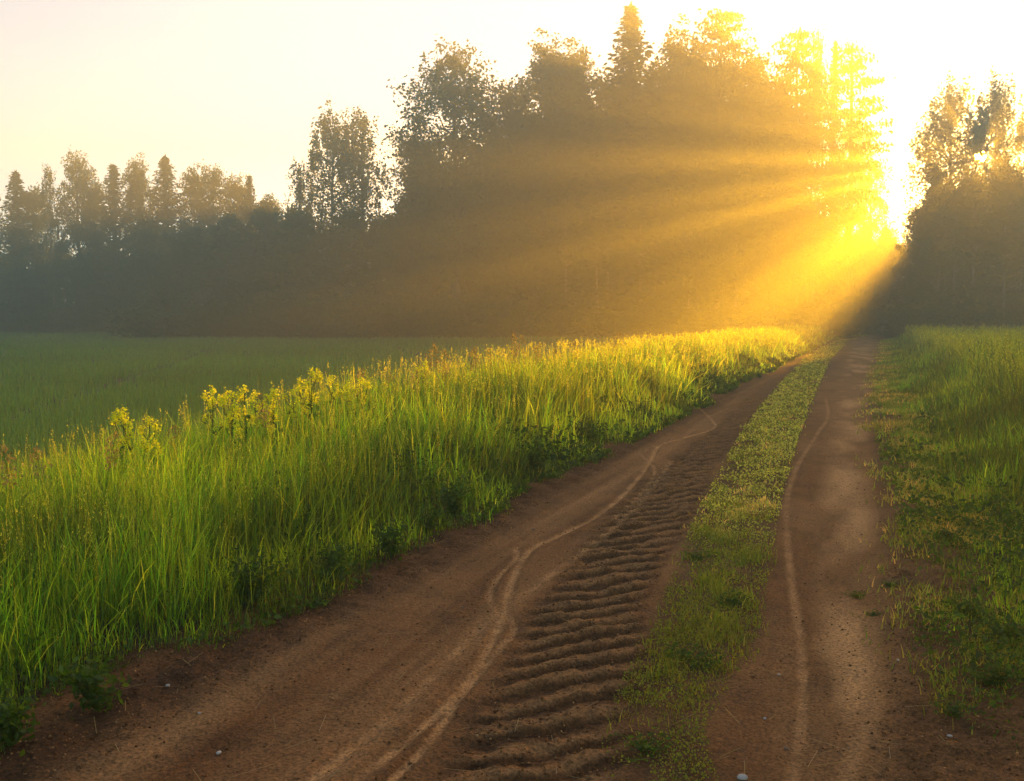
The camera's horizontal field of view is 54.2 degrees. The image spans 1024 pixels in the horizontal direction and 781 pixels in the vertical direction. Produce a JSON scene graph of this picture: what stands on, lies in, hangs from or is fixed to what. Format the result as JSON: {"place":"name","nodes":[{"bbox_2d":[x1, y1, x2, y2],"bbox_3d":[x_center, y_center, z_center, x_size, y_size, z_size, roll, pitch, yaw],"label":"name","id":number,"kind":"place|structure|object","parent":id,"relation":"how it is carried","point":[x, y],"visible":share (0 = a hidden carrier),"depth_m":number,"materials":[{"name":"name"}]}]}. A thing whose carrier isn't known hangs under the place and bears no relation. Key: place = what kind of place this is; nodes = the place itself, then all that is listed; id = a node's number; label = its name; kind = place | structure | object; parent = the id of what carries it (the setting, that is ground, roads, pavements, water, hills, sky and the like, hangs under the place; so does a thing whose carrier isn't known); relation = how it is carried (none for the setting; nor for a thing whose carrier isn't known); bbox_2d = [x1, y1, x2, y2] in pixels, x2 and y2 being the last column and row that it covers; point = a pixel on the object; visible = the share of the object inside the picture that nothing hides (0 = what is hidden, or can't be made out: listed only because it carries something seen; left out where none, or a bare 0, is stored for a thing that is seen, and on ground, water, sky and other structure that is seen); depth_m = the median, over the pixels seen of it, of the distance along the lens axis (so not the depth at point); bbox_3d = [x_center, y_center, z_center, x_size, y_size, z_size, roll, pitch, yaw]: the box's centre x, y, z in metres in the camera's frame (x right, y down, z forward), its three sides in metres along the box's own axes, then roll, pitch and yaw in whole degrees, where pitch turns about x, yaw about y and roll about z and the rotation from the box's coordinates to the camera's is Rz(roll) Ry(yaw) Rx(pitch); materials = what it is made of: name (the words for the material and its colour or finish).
{"place":"outdoors","nodes":[
{"label":"outdoors","id":0,"kind":"place"},
{"bbox_2d":[245,392,289,461],"bbox_3d":[-1.978,0.434,8.388,0.422,0.830,0.410,0,4,3],"label":"flower","id":1,"kind":"object","parent":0,"point":[262,409],"depth_m":8.46,"materials":[{"name":"yellow plant"}]},
{"bbox_2d":[0,331,882,492],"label":"ground","id":2,"kind":"structure","parent":0,"point":[118,380],"depth_m":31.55,"materials":[{"name":"green plant"}]},
{"bbox_2d":[0,443,62,538],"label":"wildflower","id":3,"kind":"object","parent":2,"relation":"on","point":[5,448],"depth_m":5.88,"materials":[{"name":"plant"}]},
{"bbox_2d":[0,170,63,332],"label":"spruce tree","id":4,"kind":"object","parent":2,"relation":"on","point":[15,187],"visible":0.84,"depth_m":105.45,"materials":[{"name":"green plant"}]},
{"bbox_2d":[0,182,64,313],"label":"broadleaf tree","id":5,"kind":"object","parent":2,"relation":"on","point":[32,197],"visible":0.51,"depth_m":106.72,"materials":[{"name":"green plant"}]},
{"bbox_2d":[26,446,63,506],"bbox_3d":[-3.255,0.698,6.744,0.317,0.631,0.567,0,4,4],"label":"wildflower","id":6,"kind":"object","parent":2,"relation":"on","point":[37,456],"depth_m":6.77,"materials":[{"name":"plant"}]},
{"bbox_2d":[32,162,72,329],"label":"birch tree","id":7,"kind":"object","parent":2,"relation":"on","point":[52,243],"visible":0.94,"depth_m":104.77,"materials":[{"name":"green plant"}]},
{"bbox_2d":[41,145,106,309],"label":"broadleaf tree","id":8,"kind":"object","parent":2,"relation":"on","point":[78,181],"visible":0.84,"depth_m":105.00,"materials":[{"name":"green plant"}]},
{"bbox_2d":[65,431,127,509],"bbox_3d":[-2.806,0.641,6.599,0.410,0.762,0.422,3,5,34],"label":"wildflower","id":9,"kind":"object","parent":2,"relation":"on","point":[115,434],"depth_m":6.64,"materials":[{"name":"plant"}]},
{"bbox_2d":[73,178,123,307],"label":"broadleaf tree","id":10,"kind":"object","parent":2,"relation":"on","point":[96,190],"visible":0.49,"depth_m":105.91,"materials":[{"name":"green plant"}]},
{"bbox_2d":[66,163,140,321],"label":"spruce tree","id":11,"kind":"object","parent":2,"relation":"on","point":[112,222],"visible":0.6,"depth_m":104.35,"materials":[{"name":"green plant"}]},
{"bbox_2d":[109,407,138,483],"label":"yellow flower","id":12,"kind":"object","parent":2,"relation":"on","point":[114,418],"visible":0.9,"depth_m":7.26,"materials":[{"name":"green plant"}]},
{"bbox_2d":[105,152,156,304],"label":"broadleaf tree","id":13,"kind":"object","parent":2,"relation":"on","point":[137,180],"visible":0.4,"depth_m":105.39,"materials":[{"name":"green plant"}]},
{"bbox_2d":[136,416,163,489],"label":"yellow flower","id":14,"kind":"object","parent":2,"relation":"on","point":[155,427],"visible":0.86,"depth_m":7.26,"materials":[{"name":"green plant"}]},
{"bbox_2d":[112,154,210,308],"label":"spruce tree","id":15,"kind":"object","parent":2,"relation":"on","point":[167,199],"visible":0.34,"depth_m":104.31,"materials":[{"name":"green plant"}]},
{"bbox_2d":[171,166,218,305],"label":"broadleaf tree","id":16,"kind":"object","parent":2,"relation":"on","point":[191,191],"visible":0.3,"depth_m":106.31,"materials":[{"name":"green plant"}]},
{"bbox_2d":[200,385,226,455],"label":"yellow flower","id":17,"kind":"object","parent":2,"relation":"on","point":[210,405],"visible":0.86,"depth_m":8.62,"materials":[{"name":"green plant"}]},
{"bbox_2d":[181,159,245,303],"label":"broadleaf tree","id":18,"kind":"object","parent":2,"relation":"on","point":[205,205],"visible":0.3,"depth_m":104.93,"materials":[{"name":"green plant"}]},
{"bbox_2d":[210,387,244,461],"bbox_3d":[-2.345,0.420,8.221,0.278,0.899,0.198,-2,4,-22],"label":"yellow flower","id":19,"kind":"object","parent":2,"relation":"on","point":[222,403],"visible":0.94,"depth_m":8.21,"materials":[{"name":"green plant"}]},
{"bbox_2d":[211,172,255,296],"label":"broadleaf tree","id":20,"kind":"object","parent":2,"relation":"on","point":[239,188],"visible":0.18,"depth_m":106.48,"materials":[{"name":"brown plant"}]},
{"bbox_2d":[234,384,255,455],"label":"yellow flower","id":21,"kind":"object","parent":2,"relation":"on","point":[242,398],"visible":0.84,"depth_m":8.56,"materials":[{"name":"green plant"}]},
{"bbox_2d":[232,175,263,297],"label":"spruce tree","id":22,"kind":"object","parent":2,"relation":"on","point":[249,188],"visible":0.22,"depth_m":103.58,"materials":[{"name":"green plant"}]},
{"bbox_2d":[232,190,286,296],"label":"broadleaf tree","id":23,"kind":"object","parent":2,"relation":"on","point":[262,202],"visible":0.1,"depth_m":102.36,"materials":[{"name":"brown plant"}]},
{"bbox_2d":[260,388,284,455],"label":"yellow flower","id":24,"kind":"object","parent":2,"relation":"on","point":[273,394],"visible":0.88,"depth_m":8.64,"materials":[{"name":"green plant"}]},
{"bbox_2d":[244,207,342,308],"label":"young tree","id":25,"kind":"object","parent":2,"relation":"on","point":[301,229],"visible":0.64,"depth_m":88.04,"materials":[{"name":"green plant"}]},
{"bbox_2d":[277,157,316,290],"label":"birch tree","id":26,"kind":"object","parent":2,"relation":"on","point":[301,182],"visible":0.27,"depth_m":91.58,"materials":[{"name":"green plant"}]},
{"bbox_2d":[300,365,323,451],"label":"yellow flower","id":27,"kind":"object","parent":2,"relation":"on","point":[311,399],"visible":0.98,"depth_m":9.25,"materials":[{"name":"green plant"}]},
{"bbox_2d":[289,94,373,290],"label":"birch tree","id":28,"kind":"object","parent":2,"relation":"on","point":[331,137],"visible":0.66,"depth_m":90.08,"materials":[{"name":"green plant"}]},
{"bbox_2d":[293,206,390,307],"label":"young tree","id":29,"kind":"object","parent":2,"relation":"on","point":[349,234],"visible":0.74,"depth_m":86.04,"materials":[{"name":"green plant"}]},
{"bbox_2d":[320,105,391,287],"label":"birch tree","id":30,"kind":"object","parent":2,"relation":"on","point":[356,134],"visible":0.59,"depth_m":90.02,"materials":[{"name":"green plant"}]},
{"bbox_2d":[355,375,378,424],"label":"yellow flower","id":31,"kind":"object","parent":2,"relation":"on","point":[364,383],"visible":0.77,"depth_m":10.33,"materials":[{"name":"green plant"}]},
{"bbox_2d":[369,125,440,305],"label":"broadleaf tree","id":32,"kind":"object","parent":2,"relation":"on","point":[409,233],"visible":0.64,"depth_m":83.70,"materials":[{"name":"green plant"}]},
{"bbox_2d":[0,338,817,746],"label":"verge herbs","id":33,"kind":"object","parent":2,"relation":"on","point":[588,446],"visible":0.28,"depth_m":8.69,"materials":[{"name":"green plant"}]},
{"bbox_2d":[0,324,867,758],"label":"verge grass","id":34,"kind":"structure","parent":2,"relation":"on","point":[154,562],"depth_m":7.12,"materials":[{"name":"green plant"}]},
{"bbox_2d":[358,34,532,306],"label":"maple tree","id":35,"kind":"object","parent":2,"relation":"on","point":[453,231],"visible":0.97,"depth_m":81.44,"materials":[{"name":"green plant"}]},
{"bbox_2d":[459,68,558,304],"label":"broadleaf tree","id":36,"kind":"object","parent":2,"relation":"on","point":[502,266],"visible":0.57,"depth_m":83.89,"materials":[{"name":"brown plant"}]},
{"bbox_2d":[0,276,1023,339],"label":"undergrowth","id":37,"kind":"object","parent":2,"relation":"on","point":[556,313],"visible":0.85,"depth_m":77.51,"materials":[{"name":"green plant"}]},
{"bbox_2d":[479,27,600,302],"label":"broadleaf tree","id":38,"kind":"object","parent":2,"relation":"on","point":[548,89],"visible":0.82,"depth_m":82.00,"materials":[{"name":"green plant"}]},
{"bbox_2d":[536,191,582,293],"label":"slender birch","id":39,"kind":"object","parent":2,"relation":"on","point":[561,227],"visible":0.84,"depth_m":81.05,"materials":[{"name":"green plant"}]},
{"bbox_2d":[532,37,618,302],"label":"broadleaf tree","id":40,"kind":"object","parent":2,"relation":"on","point":[580,58],"visible":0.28,"depth_m":82.79,"materials":[{"name":"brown plant"}]},
{"bbox_2d":[576,192,620,315],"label":"slender birch","id":41,"kind":"object","parent":2,"relation":"on","point":[597,204],"visible":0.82,"depth_m":79.61,"materials":[{"name":"green plant"}]},
{"bbox_2d":[564,59,645,312],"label":"broadleaf tree","id":42,"kind":"object","parent":2,"relation":"on","point":[596,97],"visible":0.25,"depth_m":81.86,"materials":[{"name":"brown plant"}]},
{"bbox_2d":[586,192,632,319],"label":"slender birch","id":43,"kind":"object","parent":2,"relation":"on","point":[609,204],"visible":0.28,"depth_m":80.53,"materials":[{"name":"green plant"}]},
{"bbox_2d":[542,1,713,318],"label":"spruce tree","id":44,"kind":"object","parent":2,"relation":"on","point":[628,85],"visible":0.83,"depth_m":79.38,"materials":[{"name":"green plant"}]},
{"bbox_2d":[620,45,693,299],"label":"broadleaf tree","id":45,"kind":"object","parent":2,"relation":"on","point":[660,71],"visible":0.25,"depth_m":80.34,"materials":[{"name":"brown plant"}]},
{"bbox_2d":[624,13,733,303],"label":"broadleaf tree","id":46,"kind":"object","parent":2,"relation":"on","point":[672,49],"visible":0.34,"depth_m":80.10,"materials":[{"name":"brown plant"}]},
{"bbox_2d":[667,199,714,309],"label":"slender birch","id":47,"kind":"object","parent":2,"relation":"on","point":[694,214],"visible":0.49,"depth_m":78.72,"materials":[{"name":"green plant"}]},
{"bbox_2d":[640,53,757,311],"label":"broadleaf tree","id":48,"kind":"object","parent":2,"relation":"on","point":[698,108],"visible":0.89,"depth_m":77.85,"materials":[{"name":"green plant"}]},
{"bbox_2d":[696,192,736,311],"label":"slender birch","id":49,"kind":"object","parent":2,"relation":"on","point":[710,208],"visible":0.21,"depth_m":79.70,"materials":[{"name":"green plant"}]},
{"bbox_2d":[672,8,771,311],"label":"pine tree","id":50,"kind":"object","parent":2,"relation":"on","point":[722,35],"visible":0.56,"depth_m":78.51,"materials":[{"name":"green plant"}]},
{"bbox_2d":[714,201,755,311],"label":"slender birch","id":51,"kind":"object","parent":2,"relation":"on","point":[738,263],"visible":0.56,"depth_m":79.72,"materials":[{"name":"green plant"}]},
{"bbox_2d":[694,39,813,313],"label":"broadleaf tree","id":52,"kind":"object","parent":2,"relation":"on","point":[730,281],"visible":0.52,"depth_m":78.90,"materials":[{"name":"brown plant"}]},
{"bbox_2d":[728,68,835,309],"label":"broadleaf tree","id":53,"kind":"object","parent":2,"relation":"on","point":[782,282],"visible":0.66,"depth_m":78.84,"materials":[{"name":"green plant"}]},
{"bbox_2d":[755,26,841,299],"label":"pine tree","id":54,"kind":"object","parent":2,"relation":"on","point":[795,54],"visible":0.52,"depth_m":79.74,"materials":[{"name":"green plant"}]},
{"bbox_2d":[771,121,847,298],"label":"broadleaf tree","id":55,"kind":"object","parent":2,"relation":"on","point":[813,173],"visible":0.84,"depth_m":78.35,"materials":[{"name":"brown plant"}]},
{"bbox_2d":[778,64,846,304],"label":"broadleaf tree","id":56,"kind":"object","parent":2,"relation":"on","point":[833,186],"visible":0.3,"depth_m":81.16,"materials":[{"name":"green plant"}]},
{"bbox_2d":[800,22,840,301],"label":"birch tree","id":57,"kind":"object","parent":2,"relation":"on","point":[817,55],"visible":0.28,"depth_m":82.53,"materials":[{"name":"green plant"}]},
{"bbox_2d":[803,39,856,304],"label":"spruce tree","id":58,"kind":"object","parent":2,"relation":"on","point":[831,251],"visible":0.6,"depth_m":83.68,"materials":[{"name":"green plant"}]},
{"bbox_2d":[801,38,896,305],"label":"pine tree","id":59,"kind":"object","parent":2,"relation":"on","point":[850,193],"visible":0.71,"depth_m":85.17,"materials":[{"name":"green plant"}]},
{"bbox_2d":[814,246,884,335],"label":"bush","id":60,"kind":"object","parent":2,"relation":"on","point":[858,292],"visible":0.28,"depth_m":88.63,"materials":[{"name":"green plant"}]},
{"bbox_2d":[823,111,889,245],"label":"tree","id":61,"kind":"object","parent":2,"relation":"on","point":[863,222],"visible":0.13,"depth_m":119.23,"materials":[{"name":"green plant"}]},
{"bbox_2d":[845,160,904,242],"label":"tree","id":62,"kind":"object","parent":2,"relation":"on","point":[876,188],"visible":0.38,"depth_m":119.53,"materials":[{"name":"green plant"}]},
{"bbox_2d":[852,241,903,331],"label":"young tree","id":63,"kind":"object","parent":2,"relation":"on","point":[870,256],"visible":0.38,"depth_m":96.72,"materials":[{"name":"green plant"}]},
{"bbox_2d":[868,253,908,330],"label":"young tree","id":64,"kind":"object","parent":2,"relation":"on","point":[886,257],"visible":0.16,"depth_m":102.85,"materials":[{"name":"green plant"}]},
{"bbox_2d":[885,199,952,313],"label":"young tree","id":65,"kind":"object","parent":2,"relation":"on","point":[902,289],"visible":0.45,"depth_m":83.22,"materials":[{"name":"green plant"}]},
{"bbox_2d":[907,153,952,297],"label":"broadleaf tree","id":66,"kind":"object","parent":2,"relation":"on","point":[936,177],"visible":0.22,"depth_m":84.62,"materials":[{"name":"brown plant"}]},
{"bbox_2d":[895,183,973,308],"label":"young tree","id":67,"kind":"object","parent":2,"relation":"on","point":[946,195],"visible":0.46,"depth_m":80.92,"materials":[{"name":"green plant"}]},
{"bbox_2d":[900,70,992,264],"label":"birch tree","id":68,"kind":"object","parent":2,"relation":"on","point":[948,121],"visible":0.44,"depth_m":93.01,"materials":[{"name":"green plant"}]},
{"bbox_2d":[921,204,984,315],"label":"slender birch","id":69,"kind":"object","parent":2,"relation":"on","point":[954,261],"visible":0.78,"depth_m":77.38,"materials":[{"name":"green plant"}]},
{"bbox_2d":[924,168,1014,309],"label":"young tree","id":70,"kind":"object","parent":2,"relation":"on","point":[976,186],"visible":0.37,"depth_m":79.47,"materials":[{"name":"green plant"}]},
{"bbox_2d":[950,192,1003,325],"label":"slender birch","id":71,"kind":"object","parent":2,"relation":"on","point":[972,231],"visible":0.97,"depth_m":75.90,"materials":[{"name":"green plant"}]},
{"bbox_2d":[946,66,1023,207],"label":"birch tree","id":72,"kind":"object","parent":2,"relation":"on","point":[994,112],"visible":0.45,"depth_m":88.87,"materials":[{"name":"green plant"}]},
{"bbox_2d":[968,158,1023,307],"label":"young tree","id":73,"kind":"object","parent":2,"relation":"on","point":[1009,180],"visible":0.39,"depth_m":78.72,"materials":[{"name":"green plant"}]},
{"bbox_2d":[978,205,1023,325],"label":"slender birch","id":74,"kind":"object","parent":2,"relation":"on","point":[1006,225],"visible":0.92,"depth_m":76.13,"materials":[{"name":"green plant"}]},
{"bbox_2d":[985,103,1023,181],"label":"birch tree","id":75,"kind":"object","parent":2,"relation":"on","point":[1018,142],"visible":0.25,"depth_m":88.49,"materials":[{"name":"green plant"}]},
{"bbox_2d":[998,194,1023,291],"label":"slender birch","id":76,"kind":"object","parent":2,"relation":"on","point":[1016,208],"visible":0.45,"depth_m":77.75,"materials":[{"name":"green plant"}]},
{"bbox_2d":[0,95,1019,330],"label":"woodland","id":77,"kind":"object","parent":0,"point":[160,256],"depth_m":92.71,"materials":[{"name":"green plant"}]},
{"bbox_2d":[0,331,1023,780],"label":"dirt track","id":78,"kind":"structure","parent":0,"point":[838,515],"depth_m":4.76,"materials":[{"name":"soil"}]},
{"bbox_2d":[0,672,46,756],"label":"leafy weed","id":79,"kind":"object","parent":78,"relation":"on","point":[13,725],"visible":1,"depth_m":3.65,"materials":[{"name":"green plant"}]},
{"bbox_2d":[48,642,131,717],"bbox_3d":[-1.686,1.158,4.022,0.248,0.301,0.287,1,4,19],"label":"leafy weed","id":80,"kind":"object","parent":78,"relation":"on","point":[89,689],"visible":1,"depth_m":4.00,"materials":[{"name":"green plant"}]},
{"bbox_2d":[216,546,291,606],"bbox_3d":[-1.422,1.023,5.508,0.393,0.328,0.263,-1,4,-20],"label":"leafy weed","id":81,"kind":"object","parent":78,"relation":"on","point":[253,577],"visible":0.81,"depth_m":5.49,"materials":[{"name":"green plant"}]},
{"bbox_2d":[310,533,354,586],"bbox_3d":[-1.058,1.003,5.904,0.264,0.321,0.306,-1,4,-12],"label":"leafy weed","id":82,"kind":"object","parent":78,"relation":"on","point":[333,565],"visible":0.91,"depth_m":5.89,"materials":[{"name":"green plant"}]},
{"bbox_2d":[366,517,412,560],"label":"leafy weed","id":83,"kind":"object","parent":78,"relation":"on","point":[391,544],"visible":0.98,"depth_m":6.56,"materials":[{"name":"green plant"}]},
{"bbox_2d":[411,495,446,534],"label":"leafy weed","id":84,"kind":"object","parent":78,"relation":"on","point":[429,522],"visible":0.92,"depth_m":7.35,"materials":[{"name":"green plant"}]},
{"bbox_2d":[431,471,473,517],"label":"leafy weed","id":85,"kind":"object","parent":78,"relation":"on","point":[456,497],"visible":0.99,"depth_m":7.90,"materials":[{"name":"green plant"}]},
{"bbox_2d":[34,421,1023,780],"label":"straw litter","id":86,"kind":"object","parent":78,"relation":"on","point":[556,691],"visible":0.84,"depth_m":4.17,"materials":[{"name":"beige plant"}]},
{"bbox_2d":[521,431,556,471],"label":"leafy weed","id":87,"kind":"object","parent":78,"relation":"on","point":[535,454],"visible":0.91,"depth_m":9.96,"materials":[{"name":"green plant"}]},
{"bbox_2d":[567,415,608,448],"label":"leafy weed","id":88,"kind":"object","parent":78,"relation":"on","point":[580,432],"visible":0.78,"depth_m":11.95,"materials":[{"name":"green plant"}]},
{"bbox_2d":[606,727,673,761],"bbox_3d":[0.470,1.319,3.737,0.258,0.077,0.254,1,4,13],"label":"leafy weed","id":89,"kind":"object","parent":78,"relation":"on","point":[641,746],"visible":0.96,"depth_m":3.74,"materials":[{"name":"green plant"}]},
{"bbox_2d":[663,638,729,664],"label":"leafy weed","id":90,"kind":"object","parent":78,"relation":"on","point":[682,651],"visible":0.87,"depth_m":4.76,"materials":[{"name":"green plant"}]},
{"bbox_2d":[680,546,724,566],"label":"leafy weed","id":91,"kind":"object","parent":78,"relation":"on","point":[694,555],"visible":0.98,"depth_m":6.64,"materials":[{"name":"green plant"}]},
{"bbox_2d":[679,647,725,671],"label":"leafy weed","id":92,"kind":"object","parent":78,"relation":"on","point":[706,661],"visible":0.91,"depth_m":4.66,"materials":[{"name":"green plant"}]},
{"bbox_2d":[601,338,858,780],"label":"track turf","id":93,"kind":"structure","parent":78,"relation":"on","point":[766,419],"depth_m":6.70,"materials":[{"name":"green plant"}]},
{"bbox_2d":[703,588,758,611],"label":"leafy weed","id":94,"kind":"object","parent":78,"relation":"on","point":[731,601],"visible":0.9,"depth_m":5.64,"materials":[{"name":"green plant"}]},
{"bbox_2d":[848,323,1023,752],"bbox_3d":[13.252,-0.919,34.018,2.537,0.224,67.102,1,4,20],"label":"edge turf","id":95,"kind":"structure","parent":78,"relation":"on","point":[886,401],"depth_m":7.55,"materials":[{"name":"green plant"}]},
{"bbox_2d":[925,694,989,728],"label":"leafy weed","id":96,"kind":"object","parent":78,"relation":"on","point":[954,710],"visible":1,"depth_m":4.06,"materials":[{"name":"green plant"}]},
{"bbox_2d":[941,592,998,620],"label":"leafy weed","id":97,"kind":"object","parent":78,"relation":"on","point":[952,601],"visible":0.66,"depth_m":5.36,"materials":[{"name":"green plant"}]},
{"bbox_2d":[965,653,1023,687],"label":"leafy weed","id":98,"kind":"object","parent":78,"relation":"on","point":[994,674],"visible":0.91,"depth_m":4.39,"materials":[{"name":"green plant"}]},
{"bbox_2d":[984,611,1023,649],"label":"leafy weed","id":99,"kind":"object","parent":78,"relation":"on","point":[1009,626],"visible":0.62,"depth_m":4.95,"materials":[{"name":"green plant"}]},
{"bbox_2d":[0,0,1023,267],"label":"sky","id":100,"kind":"structure","parent":0,"point":[238,86],"materials":[{"name":"white"}]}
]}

